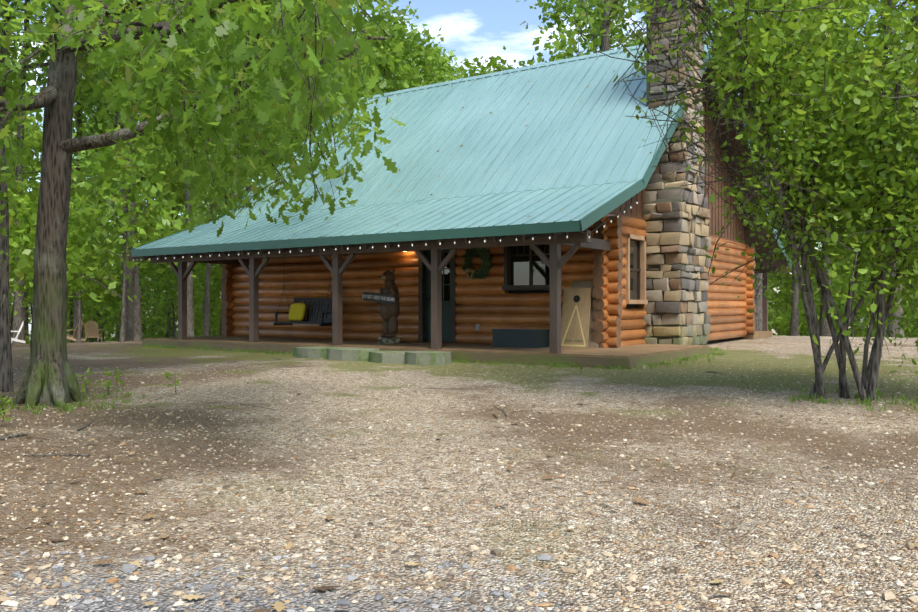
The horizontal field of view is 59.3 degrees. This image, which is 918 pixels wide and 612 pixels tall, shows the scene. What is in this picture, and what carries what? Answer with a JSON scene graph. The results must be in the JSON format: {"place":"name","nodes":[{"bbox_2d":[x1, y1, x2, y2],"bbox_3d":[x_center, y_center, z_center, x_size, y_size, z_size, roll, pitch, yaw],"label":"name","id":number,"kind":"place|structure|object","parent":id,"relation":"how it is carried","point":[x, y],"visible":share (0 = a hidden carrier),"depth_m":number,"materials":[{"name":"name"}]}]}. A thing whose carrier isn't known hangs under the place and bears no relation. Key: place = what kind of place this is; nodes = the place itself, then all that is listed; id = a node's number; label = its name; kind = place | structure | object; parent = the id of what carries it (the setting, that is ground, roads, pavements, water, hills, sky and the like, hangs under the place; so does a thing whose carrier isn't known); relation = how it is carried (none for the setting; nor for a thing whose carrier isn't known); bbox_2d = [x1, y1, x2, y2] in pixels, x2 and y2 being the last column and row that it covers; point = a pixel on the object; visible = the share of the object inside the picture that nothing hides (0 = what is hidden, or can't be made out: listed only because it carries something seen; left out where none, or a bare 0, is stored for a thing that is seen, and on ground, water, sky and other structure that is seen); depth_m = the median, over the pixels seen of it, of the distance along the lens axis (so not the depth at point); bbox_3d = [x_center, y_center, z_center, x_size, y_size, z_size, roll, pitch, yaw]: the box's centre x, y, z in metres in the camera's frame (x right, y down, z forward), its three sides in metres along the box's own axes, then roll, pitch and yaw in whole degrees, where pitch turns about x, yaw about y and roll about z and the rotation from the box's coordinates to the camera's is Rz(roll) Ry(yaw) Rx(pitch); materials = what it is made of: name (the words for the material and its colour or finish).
{"place":"outdoors","nodes":[
{"label":"outdoors","id":0,"kind":"place"},
{"bbox_2d":[0,0,915,341],"label":"sky","id":1,"kind":"structure","parent":0,"point":[473,29],"materials":[{"name":"blue"}]},
{"bbox_2d":[0,325,917,611],"bbox_3d":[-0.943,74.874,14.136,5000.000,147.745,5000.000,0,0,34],"label":"ground","id":2,"kind":"structure","parent":0,"point":[740,353],"depth_m":5.32,"materials":[{"name":"beige gravel"}]},
{"bbox_2d":[11,322,25,342],"bbox_3d":[-18.769,1.127,33.813,0.997,0.995,0.740,0,0,-33],"label":"adirondack chair","id":3,"kind":"object","parent":2,"relation":"on","point":[16,339],"visible":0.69,"depth_m":33.75,"materials":[{"name":"white paint"}]},
{"bbox_2d":[67,320,85,340],"bbox_3d":[-16.512,1.083,34.348,0.997,0.995,0.740,0,0,1],"label":"adirondack chair","id":4,"kind":"object","parent":2,"relation":"on","point":[73,337],"visible":0.46,"depth_m":34.26,"materials":[{"name":"brown wood"}]},
{"bbox_2d":[0,367,183,427],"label":"weeds","id":5,"kind":"object","parent":2,"relation":"on","point":[106,387],"depth_m":10.24,"materials":[{"name":"green plant"}]},
{"bbox_2d":[84,320,103,341],"bbox_3d":[-16.023,1.101,35.297,0.740,0.995,0.997,0,0,-14],"label":"adirondack chair","id":6,"kind":"object","parent":2,"relation":"on","point":[92,332],"visible":0.94,"depth_m":35.04,"materials":[{"name":"brown wood"}]},
{"bbox_2d":[0,0,223,391],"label":"sapling trees","id":7,"kind":"object","parent":2,"relation":"on","point":[22,263],"depth_m":10.55,"materials":[{"name":"green plant"}]},
{"bbox_2d":[0,0,417,407],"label":"oak tree","id":8,"kind":"object","parent":2,"relation":"on","point":[220,75],"depth_m":6.50,"materials":[{"name":"green plant"}]},
{"bbox_2d":[293,346,451,365],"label":"porch step stones","id":9,"kind":"object","parent":2,"relation":"on","point":[420,358],"visible":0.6,"depth_m":15.44,"materials":[{"name":"stone"}]},
{"bbox_2d":[0,351,767,455],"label":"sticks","id":10,"kind":"object","parent":2,"relation":"on","point":[13,436],"visible":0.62,"depth_m":6.84,"materials":[{"name":"wood"}]},
{"bbox_2d":[127,230,710,368],"bbox_3d":[-1.573,-0.592,18.912,13.452,3.457,4.851,0,0,34],"label":"front porch","id":11,"kind":"object","parent":2,"relation":"on","point":[555,352],"visible":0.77,"depth_m":15.98,"materials":[{"name":"brown wood"}]},
{"bbox_2d":[273,255,331,325],"bbox_3d":[-3.728,-0.666,19.748,1.620,2.295,0.699,0,0,34],"label":"porch swing","id":12,"kind":"object","parent":11,"relation":"hanging from","point":[297,312],"visible":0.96,"depth_m":19.93,"materials":[{"name":"black paint"}]},
{"bbox_2d":[362,269,401,343],"bbox_3d":[-1.565,0.004,18.086,0.604,1.665,1.357,0,0,-38],"label":"bear statue","id":13,"kind":"object","parent":11,"relation":"on","point":[387,298],"visible":1,"depth_m":17.94,"materials":[{"name":"brown wood"}]},
{"bbox_2d":[402,324,479,343],"bbox_3d":[-0.481,0.616,18.006,1.730,0.440,0.830,0,0,34],"label":"doormat","id":14,"kind":"object","parent":11,"relation":"on","point":[477,326],"visible":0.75,"depth_m":17.89,"materials":[{"name":"brown"}]},
{"bbox_2d":[492,329,549,347],"bbox_3d":[1.263,0.656,16.507,1.070,0.360,0.530,0,0,34],"label":"storage box","id":15,"kind":"object","parent":11,"relation":"on","point":[529,338],"visible":0.98,"depth_m":16.28,"materials":[{"name":"teal"}]},
{"bbox_2d":[561,281,598,347],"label":"cornhole boards","id":16,"kind":"object","parent":11,"relation":"on","point":[578,320],"visible":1,"depth_m":16.27,"materials":[{"name":"brown paint"}]},
{"bbox_2d":[0,361,917,611],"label":"loose pebbles","id":17,"kind":"object","parent":2,"relation":"on","point":[54,601],"visible":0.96,"depth_m":4.21,"materials":[{"name":"gravel"}]},
{"bbox_2d":[0,0,917,343],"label":"forest trees","id":18,"kind":"object","parent":2,"relation":"on","point":[430,64],"depth_m":41.90,"materials":[{"name":"green plant"}]},
{"bbox_2d":[0,344,917,414],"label":"grass tufts","id":19,"kind":"object","parent":2,"relation":"on","point":[102,395],"visible":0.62,"depth_m":9.71,"materials":[{"name":"green plant"}]},
{"bbox_2d":[0,353,917,611],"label":"fallen leaves","id":20,"kind":"object","parent":2,"relation":"on","point":[278,607],"visible":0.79,"depth_m":3.98,"materials":[{"name":"beige plant"}]},
{"bbox_2d":[7,115,917,343],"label":"understory trees","id":21,"kind":"object","parent":2,"relation":"on","point":[111,279],"depth_m":33.18,"materials":[{"name":"green plant"}]},
{"bbox_2d":[643,0,710,351],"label":"stone chimney","id":22,"kind":"object","parent":2,"relation":"on","point":[674,229],"depth_m":17.90,"materials":[{"name":"beige stone"}]},
{"bbox_2d":[577,0,917,400],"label":"tree","id":23,"kind":"object","parent":2,"relation":"on","point":[851,95],"depth_m":8.71,"materials":[{"name":"green plant"}]},
{"bbox_2d":[730,266,787,339],"bbox_3d":[5.090,-0.134,29.045,12.300,2.340,2.460,0,0,34],"label":"back porch","id":24,"kind":"object","parent":2,"relation":"on","point":[764,333],"visible":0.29,"depth_m":26.82,"materials":[{"name":"brown wood"}]},
{"bbox_2d":[221,89,755,347],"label":"cabin log walls","id":25,"kind":"structure","parent":0,"point":[488,304],"depth_m":19.61,"materials":[{"name":"orange wood"}]},
{"bbox_2d":[130,31,791,266],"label":"cabin roof","id":26,"kind":"structure","parent":25,"relation":"on","point":[587,159],"depth_m":19.42,"materials":[{"name":"teal metal"}]},
{"bbox_2d":[133,199,637,260],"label":"string lights","id":27,"kind":"object","parent":26,"relation":"hanging from","point":[636,200],"visible":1,"depth_m":15.58,"materials":[{"name":"white"}]},
{"bbox_2d":[153,71,651,245],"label":"leaves and sticks","id":28,"kind":"object","parent":26,"relation":"on","point":[410,163],"visible":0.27,"depth_m":20.25,"materials":[{"name":"brown plant"}]},
{"bbox_2d":[461,248,492,279],"bbox_3d":[0.382,-0.994,17.826,0.801,0.836,0.312,0,0,34],"label":"door wreath","id":29,"kind":"object","parent":25,"relation":"attached to","point":[484,270],"depth_m":17.80,"materials":[{"name":"green plant"}]},
{"bbox_2d":[418,234,647,342],"bbox_3d":[3.128,-1.989,18.490,7.611,5.650,3.294,0,0,-17],"label":"door and windows","id":30,"kind":"structure","parent":25,"relation":"in","point":[526,268],"depth_m":17.71,"materials":[{"name":"brown wood"}]}
]}

